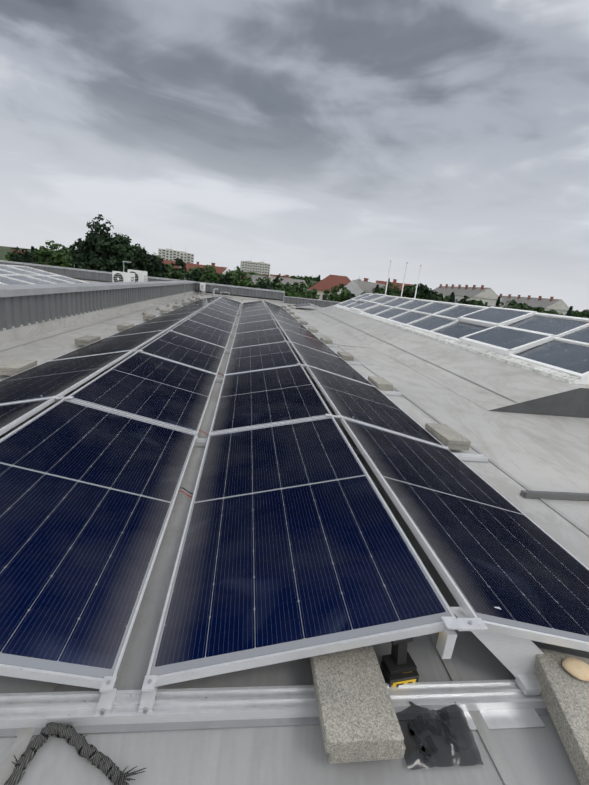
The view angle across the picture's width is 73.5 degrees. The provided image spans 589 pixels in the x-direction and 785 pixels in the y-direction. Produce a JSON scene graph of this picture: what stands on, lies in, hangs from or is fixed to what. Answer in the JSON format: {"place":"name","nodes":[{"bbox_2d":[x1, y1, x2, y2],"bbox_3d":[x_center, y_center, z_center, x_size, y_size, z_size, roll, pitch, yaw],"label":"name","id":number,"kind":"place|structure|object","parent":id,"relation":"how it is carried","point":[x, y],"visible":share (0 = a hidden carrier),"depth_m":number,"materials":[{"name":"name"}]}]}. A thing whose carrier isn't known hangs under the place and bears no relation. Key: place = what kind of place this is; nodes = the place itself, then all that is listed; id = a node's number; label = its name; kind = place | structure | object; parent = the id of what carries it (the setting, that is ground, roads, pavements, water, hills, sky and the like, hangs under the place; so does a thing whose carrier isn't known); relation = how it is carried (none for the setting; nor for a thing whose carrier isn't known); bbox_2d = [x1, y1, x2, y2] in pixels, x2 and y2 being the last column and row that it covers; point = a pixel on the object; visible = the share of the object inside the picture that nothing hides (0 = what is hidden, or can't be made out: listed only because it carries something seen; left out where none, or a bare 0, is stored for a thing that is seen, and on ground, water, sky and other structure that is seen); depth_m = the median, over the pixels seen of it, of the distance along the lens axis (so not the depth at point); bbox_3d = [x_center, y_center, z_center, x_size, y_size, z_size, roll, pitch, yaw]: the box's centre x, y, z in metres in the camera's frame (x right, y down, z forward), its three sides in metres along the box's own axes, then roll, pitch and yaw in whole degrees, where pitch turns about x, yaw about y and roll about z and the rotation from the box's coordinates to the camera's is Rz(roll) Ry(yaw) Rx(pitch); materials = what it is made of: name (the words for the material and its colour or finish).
{"place":"outdoors","nodes":[
{"label":"outdoors","id":0,"kind":"place"},
{"bbox_2d":[0,246,316,285],"bbox_3d":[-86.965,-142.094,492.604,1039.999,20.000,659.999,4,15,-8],"label":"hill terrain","id":1,"kind":"structure","parent":0,"point":[4,250],"depth_m":279.57,"materials":[{"name":"green plant"}]},
{"bbox_2d":[246,272,320,281],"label":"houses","id":2,"kind":"structure","parent":1,"relation":"on","point":[306,278],"depth_m":244.49,"materials":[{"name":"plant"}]},
{"bbox_2d":[191,263,228,273],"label":"house","id":3,"kind":"structure","parent":0,"point":[222,270],"depth_m":120.02,"materials":[{"name":"white paint"}]},
{"bbox_2d":[270,275,308,290],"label":"house","id":4,"kind":"structure","parent":0,"point":[286,279],"depth_m":114.61,"materials":[{"name":"beige paint"}]},
{"bbox_2d":[0,294,588,784],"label":"roof sheet","id":5,"kind":"object","parent":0,"point":[536,452],"visible":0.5,"depth_m":1.66,"materials":[{"name":"grey metal"}]},
{"bbox_2d":[0,359,36,375],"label":"ballast","id":6,"kind":"structure","parent":5,"relation":"on","point":[13,367],"depth_m":4.86,"materials":[{"name":"concrete"}]},
{"bbox_2d":[0,264,88,284],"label":"ridge skylight","id":7,"kind":"object","parent":5,"relation":"on","point":[13,274],"visible":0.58,"depth_m":17.36,"materials":[{"name":"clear glass"}]},
{"bbox_2d":[4,722,145,784],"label":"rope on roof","id":8,"kind":"object","parent":5,"relation":"on","point":[109,768],"visible":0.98,"depth_m":1.20,"materials":[{"name":"grey fabric"}]},
{"bbox_2d":[74,335,100,345],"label":"ballast","id":9,"kind":"structure","parent":5,"relation":"on","point":[86,340],"depth_m":6.96,"materials":[{"name":"concrete"}]},
{"bbox_2d":[0,279,195,344],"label":"dividing wall","id":10,"kind":"structure","parent":5,"relation":"on","point":[28,310],"depth_m":8.87,"materials":[{"name":"grey metal"}]},
{"bbox_2d":[112,271,134,281],"bbox_3d":[-6.977,-4.457,16.741,1.456,1.200,0.420,10,16,12],"label":"ac unit","id":11,"kind":"object","parent":5,"relation":"on","point":[118,276],"visible":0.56,"depth_m":16.55,"materials":[{"name":"white metal"}]},
{"bbox_2d":[117,322,133,329],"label":"ballast","id":12,"kind":"structure","parent":5,"relation":"on","point":[124,326],"depth_m":9.12,"materials":[{"name":"concrete"}]},
{"bbox_2d":[128,269,146,281],"bbox_3d":[-6.935,-4.885,18.091,1.422,1.320,0.420,10,16,12],"label":"ac unit","id":13,"kind":"object","parent":5,"relation":"on","point":[140,276],"visible":0.25,"depth_m":17.87,"materials":[{"name":"white metal"}]},
{"bbox_2d":[0,260,340,306],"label":"parapet wall","id":14,"kind":"structure","parent":5,"relation":"on","point":[95,276],"depth_m":29.63,"materials":[{"name":"grey concrete"}]},
{"bbox_2d":[199,283,205,294],"bbox_3d":[-6.684,-7.487,28.572,0.400,0.860,1.406,4,15,-8],"label":"ac unit","id":15,"kind":"object","parent":5,"relation":"on","point":[202,291],"visible":0.83,"depth_m":28.49,"materials":[{"name":"white metal"}]},
{"bbox_2d":[142,288,263,314],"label":"roof services","id":16,"kind":"object","parent":5,"relation":"on","point":[158,308],"visible":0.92,"depth_m":20.86,"materials":[{"name":"grey"}]},
{"bbox_2d":[0,296,549,737],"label":"mounting rails","id":17,"kind":"object","parent":5,"relation":"on","point":[107,707],"visible":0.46,"depth_m":1.39,"materials":[{"name":"metal"}]},
{"bbox_2d":[0,398,54,435],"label":"solar panel","id":18,"kind":"object","parent":17,"relation":"on","point":[12,415],"visible":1,"depth_m":3.01,"materials":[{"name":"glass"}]},
{"bbox_2d":[0,350,131,404],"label":"solar panel","id":19,"kind":"object","parent":17,"relation":"on","point":[61,377],"visible":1,"depth_m":4.21,"materials":[{"name":"black glass"}]},
{"bbox_2d":[0,399,196,688],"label":"solar panel","id":20,"kind":"object","parent":17,"relation":"on","point":[88,494],"visible":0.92,"depth_m":1.96,"materials":[{"name":"blue glass"}]},
{"bbox_2d":[51,330,165,360],"bbox_3d":[-2.954,-0.812,6.569,1.134,0.036,2.278,-8,17,-4],"label":"solar panel","id":21,"kind":"object","parent":17,"relation":"on","point":[121,343],"visible":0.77,"depth_m":6.29,"materials":[{"name":"black glass"}]},
{"bbox_2d":[69,351,216,434],"bbox_3d":[-1.533,-0.092,4.535,1.134,0.036,2.278,17,13,-11],"label":"solar panel","id":22,"kind":"object","parent":17,"relation":"on","point":[151,388],"visible":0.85,"depth_m":4.14,"materials":[{"name":"blue glass"}]},
{"bbox_2d":[108,319,183,336],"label":"solar panel","id":23,"kind":"object","parent":17,"relation":"on","point":[153,326],"visible":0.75,"depth_m":8.57,"materials":[{"name":"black glass"}]},
{"bbox_2d":[141,312,195,323],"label":"solar panel","id":24,"kind":"object","parent":17,"relation":"on","point":[172,317],"visible":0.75,"depth_m":10.84,"materials":[{"name":"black glass"}]},
{"bbox_2d":[160,307,203,315],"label":"solar panel","id":25,"kind":"object","parent":17,"relation":"on","point":[197,309],"visible":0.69,"depth_m":13.03,"materials":[{"name":"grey glass"}]},
{"bbox_2d":[140,331,225,373],"bbox_3d":[-1.788,-0.724,6.731,1.134,0.036,2.278,17,13,-11],"label":"solar panel","id":26,"kind":"object","parent":17,"relation":"on","point":[187,350],"visible":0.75,"depth_m":6.46,"materials":[{"name":"blue glass"}]},
{"bbox_2d":[175,303,209,309],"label":"solar panel","id":27,"kind":"object","parent":17,"relation":"on","point":[193,306],"visible":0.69,"depth_m":15.23,"materials":[{"name":"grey glass"}]},
{"bbox_2d":[171,319,230,346],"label":"solar panel","id":28,"kind":"object","parent":17,"relation":"on","point":[202,332],"visible":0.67,"depth_m":8.72,"materials":[{"name":"blue glass"}]},
{"bbox_2d":[188,312,233,332],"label":"solar panel","id":29,"kind":"object","parent":17,"relation":"on","point":[213,322],"visible":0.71,"depth_m":10.96,"materials":[{"name":"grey glass"}]},
{"bbox_2d":[199,307,235,322],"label":"solar panel","id":30,"kind":"object","parent":17,"relation":"on","point":[218,314],"visible":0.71,"depth_m":13.17,"materials":[{"name":"grey glass"}]},
{"bbox_2d":[207,303,237,316],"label":"solar panel","id":31,"kind":"object","parent":17,"relation":"on","point":[223,309],"visible":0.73,"depth_m":15.41,"materials":[{"name":"grey glass"}]},
{"bbox_2d":[213,301,238,311],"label":"solar panel","id":32,"kind":"object","parent":17,"relation":"on","point":[226,306],"visible":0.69,"depth_m":17.61,"materials":[{"name":"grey glass"}]},
{"bbox_2d":[218,298,239,307],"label":"solar panel","id":33,"kind":"object","parent":17,"relation":"on","point":[228,302],"visible":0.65,"depth_m":19.78,"materials":[{"name":"grey glass"}]},
{"bbox_2d":[242,303,264,307],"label":"solar panel","id":34,"kind":"object","parent":17,"relation":"on","point":[252,305],"visible":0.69,"depth_m":20.02,"materials":[{"name":"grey glass"}]},
{"bbox_2d":[239,309,268,316],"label":"solar panel","id":35,"kind":"object","parent":17,"relation":"on","point":[254,312],"visible":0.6,"depth_m":15.57,"materials":[{"name":"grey glass"}]},
{"bbox_2d":[241,306,266,311],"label":"solar panel","id":36,"kind":"object","parent":17,"relation":"on","point":[253,308],"visible":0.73,"depth_m":17.79,"materials":[{"name":"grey glass"}]},
{"bbox_2d":[238,313,272,323],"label":"solar panel","id":37,"kind":"object","parent":17,"relation":"on","point":[256,318],"visible":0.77,"depth_m":13.34,"materials":[{"name":"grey glass"}]},
{"bbox_2d":[235,319,277,332],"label":"solar panel","id":38,"kind":"object","parent":17,"relation":"on","point":[255,326],"visible":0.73,"depth_m":11.13,"materials":[{"name":"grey glass"}]},
{"bbox_2d":[232,328,286,347],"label":"solar panel","id":39,"kind":"object","parent":17,"relation":"on","point":[259,337],"visible":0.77,"depth_m":8.90,"materials":[{"name":"blue glass"}]},
{"bbox_2d":[225,341,299,374],"bbox_3d":[-0.587,-0.634,6.893,1.134,0.036,2.278,-8,17,-4],"label":"solar panel","id":40,"kind":"object","parent":17,"relation":"on","point":[260,357],"visible":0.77,"depth_m":6.63,"materials":[{"name":"blue glass"}]},
{"bbox_2d":[210,365,331,433],"bbox_3d":[-0.333,-0.006,4.700,1.134,0.035,2.278,-8,17,-4],"label":"solar panel","id":41,"kind":"object","parent":17,"relation":"on","point":[264,397],"visible":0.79,"depth_m":4.32,"materials":[{"name":"blue glass"}]},
{"bbox_2d":[267,306,292,316],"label":"solar panel","id":42,"kind":"object","parent":17,"relation":"on","point":[277,310],"visible":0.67,"depth_m":17.95,"materials":[{"name":"grey glass"}]},
{"bbox_2d":[269,309,299,322],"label":"solar panel","id":43,"kind":"object","parent":17,"relation":"on","point":[282,315],"visible":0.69,"depth_m":15.73,"materials":[{"name":"grey glass"}]},
{"bbox_2d":[272,314,307,329],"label":"solar panel","id":44,"kind":"object","parent":17,"relation":"on","point":[288,321],"visible":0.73,"depth_m":13.54,"materials":[{"name":"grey glass"}]},
{"bbox_2d":[276,320,320,340],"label":"solar panel","id":45,"kind":"object","parent":17,"relation":"on","point":[293,328],"visible":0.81,"depth_m":11.31,"materials":[{"name":"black glass"}]},
{"bbox_2d":[146,416,457,686],"bbox_3d":[-0.082,0.624,2.501,1.134,0.036,2.278,-8,17,-4],"label":"solar panel","id":46,"kind":"object","parent":17,"relation":"on","point":[295,543],"visible":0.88,"depth_m":1.83,"materials":[{"name":"blue glass"}]},
{"bbox_2d":[282,328,340,357],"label":"solar panel","id":47,"kind":"object","parent":17,"relation":"on","point":[306,341],"visible":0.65,"depth_m":9.06,"materials":[{"name":"black glass"}]},
{"bbox_2d":[290,342,373,385],"bbox_3d":[0.578,-0.549,7.056,1.134,0.036,2.278,17,13,-11],"label":"solar panel","id":48,"kind":"object","parent":17,"relation":"on","point":[320,360],"visible":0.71,"depth_m":6.79,"materials":[{"name":"black glass"}]},
{"bbox_2d":[309,645,405,763],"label":"ballast","id":49,"kind":"structure","parent":17,"relation":"on","point":[359,722],"depth_m":1.31,"materials":[{"name":"concrete"}]},
{"bbox_2d":[306,366,443,446],"bbox_3d":[0.830,0.084,4.851,1.134,0.036,2.278,17,13,-11],"label":"solar panel","id":50,"kind":"object","parent":17,"relation":"on","point":[351,399],"visible":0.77,"depth_m":4.48,"materials":[{"name":"black glass"}]},
{"bbox_2d":[368,376,392,390],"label":"ballast","id":51,"kind":"structure","parent":17,"relation":"on","point":[380,383],"depth_m":6.16,"materials":[{"name":"concrete"}]},
{"bbox_2d":[340,417,588,651],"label":"solar panel","id":52,"kind":"object","parent":17,"relation":"on","point":[487,548],"visible":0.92,"depth_m":2.13,"materials":[{"name":"blue glass"}]},
{"bbox_2d":[535,647,588,784],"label":"ballast","id":53,"kind":"structure","parent":17,"relation":"on","point":[565,695],"depth_m":1.42,"materials":[{"name":"concrete"}]},
{"bbox_2d":[562,657,588,680],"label":"stone","id":54,"kind":"object","parent":53,"relation":"on","point":[577,668],"visible":1,"depth_m":1.52,"materials":[{"name":"beige stone"}]},
{"bbox_2d":[0,294,588,784],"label":"roof seams","id":55,"kind":"object","parent":5,"relation":"on","point":[26,736],"visible":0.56,"depth_m":1.41,"materials":[{"name":"grey metal"}]},
{"bbox_2d":[337,351,353,360],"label":"ballast","id":56,"kind":"structure","parent":5,"relation":"on","point":[348,356],"depth_m":8.38,"materials":[{"name":"concrete"}]},
{"bbox_2d":[380,636,418,687],"bbox_3d":[0.384,1.030,1.541,0.221,0.244,0.119,2,16,-16],"label":"cordless drill","id":57,"kind":"object","parent":5,"relation":"on","point":[398,666],"visible":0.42,"depth_m":1.53,"materials":[{"name":"black plastic"}]},
{"bbox_2d":[396,701,483,769],"bbox_3d":[0.501,1.178,1.391,0.300,0.056,0.215,4,15,-8],"label":"plastic bag with clamps","id":58,"kind":"object","parent":5,"relation":"on","point":[443,737],"visible":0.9,"depth_m":1.36,"materials":[{"name":"grey plastic"}]},
{"bbox_2d":[425,423,470,449],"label":"ballast","id":59,"kind":"structure","parent":5,"relation":"on","point":[449,437],"depth_m":4.08,"materials":[{"name":"concrete"}]},
{"bbox_2d":[308,306,588,417],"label":"roof","id":60,"kind":"structure","parent":5,"relation":"on","point":[530,392],"depth_m":7.35,"materials":[{"name":"grey metal"}]},
{"bbox_2d":[332,293,588,384],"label":"ridge skylight","id":61,"kind":"object","parent":60,"relation":"on","point":[554,346],"visible":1,"depth_m":9.23,"materials":[{"name":"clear glass"}]},
{"bbox_2d":[463,490,588,729],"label":"metal strip","id":62,"kind":"object","parent":5,"relation":"on","point":[510,718],"visible":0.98,"depth_m":1.48,"materials":[{"name":"metal"}]},
{"bbox_2d":[0,0,588,311],"label":"sky","id":63,"kind":"structure","parent":0,"point":[313,138],"materials":[{"name":"grey"}]},
{"bbox_2d":[375,279,413,289],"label":"house","id":64,"kind":"structure","parent":0,"point":[393,282],"depth_m":121.22,"materials":[{"name":"beige paint"}]},
{"bbox_2d":[499,294,568,314],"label":"apartment block","id":65,"kind":"structure","parent":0,"point":[557,305],"depth_m":161.29,"materials":[{"name":"grey paint"}]},
{"label":"ground","id":66,"kind":"structure","parent":0,"visible":0},
{"bbox_2d":[5,246,20,260],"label":"tree","id":67,"kind":"object","parent":66,"relation":"on","point":[7,257],"visible":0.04,"depth_m":62.07,"materials":[{"name":"green plant"}]},
{"bbox_2d":[9,249,38,263],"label":"tree","id":68,"kind":"object","parent":66,"relation":"on","point":[26,256],"visible":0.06,"depth_m":48.79,"materials":[{"name":"green plant"}]},
{"bbox_2d":[29,246,59,265],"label":"tree","id":69,"kind":"object","parent":66,"relation":"on","point":[41,253],"visible":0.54,"depth_m":53.05,"materials":[{"name":"green plant"}]},
{"bbox_2d":[45,250,70,267],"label":"tree","id":70,"kind":"object","parent":66,"relation":"on","point":[60,262],"visible":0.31,"depth_m":57.50,"materials":[{"name":"green plant"}]},
{"bbox_2d":[45,240,73,267],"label":"tree","id":71,"kind":"object","parent":66,"relation":"on","point":[63,251],"visible":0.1,"depth_m":67.94,"materials":[{"name":"green plant"}]},
{"bbox_2d":[68,214,140,271],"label":"tree","id":72,"kind":"object","parent":66,"relation":"on","point":[95,247],"visible":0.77,"depth_m":48.14,"materials":[{"name":"green plant"}]},
{"bbox_2d":[128,248,149,275],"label":"tree","id":73,"kind":"object","parent":66,"relation":"on","point":[140,265],"visible":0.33,"depth_m":61.63,"materials":[{"name":"green plant"}]},
{"bbox_2d":[145,254,167,277],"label":"tree","id":74,"kind":"object","parent":66,"relation":"on","point":[155,266],"visible":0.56,"depth_m":56.91,"materials":[{"name":"green plant"}]},
{"bbox_2d":[158,248,179,260],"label":"tower block","id":75,"kind":"structure","parent":66,"relation":"on","point":[168,254],"depth_m":418.58,"materials":[{"name":"paint"}]},
{"bbox_2d":[162,265,185,279],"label":"tree","id":76,"kind":"object","parent":66,"relation":"on","point":[169,274],"visible":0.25,"depth_m":65.67,"materials":[{"name":"green plant"}]},
{"bbox_2d":[171,258,188,280],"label":"tree","id":77,"kind":"object","parent":66,"relation":"on","point":[181,263],"visible":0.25,"depth_m":77.76,"materials":[{"name":"green plant"}]},
{"bbox_2d":[180,247,193,263],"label":"tower block","id":78,"kind":"structure","parent":66,"relation":"on","point":[185,257],"depth_m":433.68,"materials":[{"name":"paint"}]},
{"bbox_2d":[185,266,203,280],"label":"tree","id":79,"kind":"object","parent":66,"relation":"on","point":[190,271],"visible":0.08,"depth_m":86.12,"materials":[{"name":"green plant"}]},
{"bbox_2d":[187,268,207,282],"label":"tree","id":80,"kind":"object","parent":66,"relation":"on","point":[195,277],"visible":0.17,"depth_m":74.28,"materials":[{"name":"green plant"}]},
{"bbox_2d":[200,270,219,283],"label":"tree","id":81,"kind":"object","parent":66,"relation":"on","point":[208,275],"visible":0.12,"depth_m":65.52,"materials":[{"name":"green plant"}]},
{"bbox_2d":[204,265,217,278],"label":"tree","id":82,"kind":"object","parent":66,"relation":"on","point":[210,267],"visible":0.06,"depth_m":98.32,"materials":[{"name":"green plant"}]},
{"bbox_2d":[216,274,234,285],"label":"tree","id":83,"kind":"object","parent":66,"relation":"on","point":[226,280],"visible":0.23,"depth_m":70.61,"materials":[{"name":"green plant"}]},
{"bbox_2d":[222,266,252,286],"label":"tree","id":84,"kind":"object","parent":66,"relation":"on","point":[239,274],"visible":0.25,"depth_m":78.65,"materials":[{"name":"green plant"}]},
{"bbox_2d":[240,260,257,272],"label":"tower block","id":85,"kind":"structure","parent":66,"relation":"on","point":[248,266],"depth_m":486.34,"materials":[{"name":"paint"}]},
{"bbox_2d":[251,274,270,284],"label":"house","id":86,"kind":"structure","parent":66,"relation":"on","point":[254,278],"depth_m":143.12,"materials":[{"name":"paint"}]},
{"bbox_2d":[254,281,272,289],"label":"tree","id":87,"kind":"object","parent":66,"relation":"on","point":[268,285],"visible":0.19,"depth_m":71.82,"materials":[{"name":"green plant"}]},
{"bbox_2d":[257,258,269,274],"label":"tower block","id":88,"kind":"structure","parent":66,"relation":"on","point":[263,268],"depth_m":493.58,"materials":[{"name":"paint"}]},
{"bbox_2d":[272,275,283,289],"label":"tree","id":89,"kind":"object","parent":66,"relation":"on","point":[276,280],"visible":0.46,"depth_m":91.16,"materials":[{"name":"green plant"}]},
{"bbox_2d":[274,282,300,297],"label":"tree","id":90,"kind":"object","parent":66,"relation":"on","point":[292,292],"visible":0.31,"depth_m":66.71,"materials":[{"name":"green plant"}]},
{"bbox_2d":[290,281,313,298],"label":"tree","id":91,"kind":"object","parent":66,"relation":"on","point":[301,291],"visible":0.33,"depth_m":76.56,"materials":[{"name":"green plant"}]},
{"bbox_2d":[304,288,319,298],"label":"tree","id":92,"kind":"object","parent":66,"relation":"on","point":[315,293],"visible":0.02,"depth_m":81.49,"materials":[{"name":"green plant"}]},
{"bbox_2d":[309,275,350,299],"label":"red hipped house","id":93,"kind":"structure","parent":66,"relation":"on","point":[329,282],"depth_m":98.03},
{"bbox_2d":[324,284,347,300],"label":"tree","id":94,"kind":"object","parent":66,"relation":"on","point":[334,289],"visible":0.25,"depth_m":78.89,"materials":[{"name":"green plant"}]},
{"bbox_2d":[333,289,351,301],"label":"tree","id":95,"kind":"object","parent":66,"relation":"on","point":[342,295],"visible":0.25,"depth_m":59.53,"materials":[{"name":"green plant"}]},
{"bbox_2d":[337,278,385,296],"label":"house","id":96,"kind":"structure","parent":66,"relation":"on","point":[357,287],"depth_m":91.12,"materials":[{"name":"grey paint"}]},
{"bbox_2d":[372,282,398,293],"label":"tree","id":97,"kind":"object","parent":66,"relation":"on","point":[382,290],"visible":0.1,"depth_m":87.84,"materials":[{"name":"green plant"}]},
{"bbox_2d":[388,285,412,297],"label":"tree","id":98,"kind":"object","parent":66,"relation":"on","point":[406,292],"visible":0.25,"depth_m":61.60,"materials":[{"name":"green plant"}]},
{"bbox_2d":[385,259,421,297],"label":"flagpoles","id":99,"kind":"object","parent":66,"relation":"on","point":[404,279],"visible":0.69,"depth_m":33.39,"materials":[{"name":"grey metal"}]},
{"bbox_2d":[408,283,437,299],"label":"tree","id":100,"kind":"object","parent":66,"relation":"on","point":[422,289],"visible":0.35,"depth_m":58.11,"materials":[{"name":"green plant"}]},
{"bbox_2d":[417,290,450,301],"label":"tree","id":101,"kind":"object","parent":66,"relation":"on","point":[440,295],"visible":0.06,"depth_m":58.35,"materials":[{"name":"green plant"}]},
{"bbox_2d":[457,295,474,304],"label":"tree by blocks","id":102,"kind":"object","parent":66,"relation":"on","point":[464,301],"visible":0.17,"depth_m":136.51,"materials":[{"name":"green plant"}]},
{"bbox_2d":[434,284,501,306],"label":"apartment block","id":103,"kind":"structure","parent":66,"relation":"on","point":[488,296],"depth_m":154.19,"materials":[{"name":"grey paint"}]},
{"bbox_2d":[506,299,531,310],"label":"tree","id":104,"kind":"object","parent":66,"relation":"on","point":[514,305],"visible":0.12,"depth_m":92.21,"materials":[{"name":"green plant"}]},
{"bbox_2d":[522,304,543,312],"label":"tree by blocks","id":105,"kind":"object","parent":66,"relation":"on","point":[538,309],"visible":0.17,"depth_m":144.64,"materials":[{"name":"green plant"}]},
{"bbox_2d":[576,309,588,317],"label":"tree","id":106,"kind":"object","parent":66,"relation":"on","point":[584,314],"visible":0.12,"depth_m":62.05,"materials":[{"name":"green plant"}]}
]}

